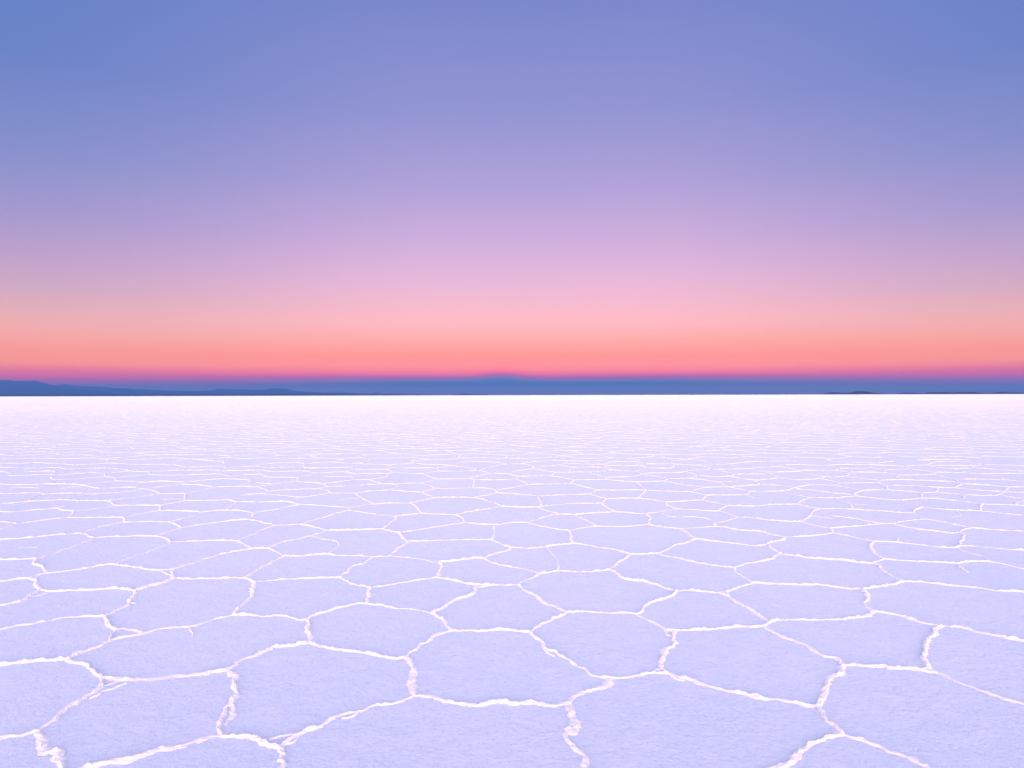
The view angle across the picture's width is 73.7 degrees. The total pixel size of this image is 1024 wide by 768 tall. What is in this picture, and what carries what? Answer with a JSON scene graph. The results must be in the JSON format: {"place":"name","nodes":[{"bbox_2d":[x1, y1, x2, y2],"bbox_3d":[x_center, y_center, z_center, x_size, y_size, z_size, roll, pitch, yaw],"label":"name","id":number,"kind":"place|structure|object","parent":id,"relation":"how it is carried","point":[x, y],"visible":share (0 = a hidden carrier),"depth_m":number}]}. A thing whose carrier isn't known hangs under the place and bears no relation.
{"place":"outdoors","nodes":[
{"label":"outdoors","id":0,"kind":"place"},
{"bbox_2d":[0,380,131,394],"bbox_3d":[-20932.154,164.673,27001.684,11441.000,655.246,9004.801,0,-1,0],"label":"plateau mountain","id":1,"kind":"structure","parent":0,"point":[19,387],"depth_m":26282.09},
{"bbox_2d":[61,386,267,394],"bbox_3d":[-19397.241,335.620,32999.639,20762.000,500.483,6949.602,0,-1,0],"label":"range","id":2,"kind":"structure","parent":0,"point":[126,390],"depth_m":32559.22},
{"bbox_2d":[0,394,370,395],"bbox_3d":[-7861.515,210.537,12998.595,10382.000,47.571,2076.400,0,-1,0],"label":"shore terrace","id":3,"kind":"structure","parent":0,"point":[181,395],"depth_m":12650.36},
{"bbox_2d":[207,388,318,393],"bbox_3d":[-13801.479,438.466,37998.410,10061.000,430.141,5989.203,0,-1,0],"label":"rounded hill","id":4,"kind":"structure","parent":0,"point":[278,391],"depth_m":37504.47},
{"bbox_2d":[299,393,420,394],"bbox_3d":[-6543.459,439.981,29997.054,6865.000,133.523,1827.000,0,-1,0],"label":"ridge","id":5,"kind":"structure","parent":0,"point":[357,394],"depth_m":29832.51},
{"bbox_2d":[455,394,486,394],"bbox_3d":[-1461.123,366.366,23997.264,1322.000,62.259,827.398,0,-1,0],"label":"flat islet","id":6,"kind":"object","parent":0,"point":[470,394],"visible":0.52,"depth_m":23923.54},
{"bbox_2d":[0,394,1023,767],"bbox_3d":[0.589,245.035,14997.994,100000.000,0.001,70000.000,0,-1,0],"label":"salt flat","id":7,"kind":"structure","parent":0,"point":[666,720],"depth_m":5.59},
{"bbox_2d":[0,458,1023,767],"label":"salt ridges","id":8,"kind":"object","parent":7,"relation":"on","point":[42,744],"visible":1,"depth_m":5.39},
{"bbox_2d":[0,394,1023,459],"bbox_3d":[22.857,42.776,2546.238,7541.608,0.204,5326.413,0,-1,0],"label":"distant salt ridges","id":9,"kind":"object","parent":7,"relation":"on","point":[623,400],"visible":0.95,"depth_m":70.62},
{"bbox_2d":[0,0,1023,394],"label":"sky","id":10,"kind":"structure","parent":0,"point":[423,197]},
{"bbox_2d":[824,391,879,393],"bbox_3d":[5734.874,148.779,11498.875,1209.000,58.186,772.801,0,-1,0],"label":"domed island","id":11,"kind":"structure","parent":0,"point":[860,392],"depth_m":11413.24},
{"bbox_2d":[922,392,1023,393],"bbox_3d":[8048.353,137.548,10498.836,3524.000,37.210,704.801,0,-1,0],"label":"long island","id":12,"kind":"structure","parent":0,"point":[972,393],"depth_m":10400.28}
]}

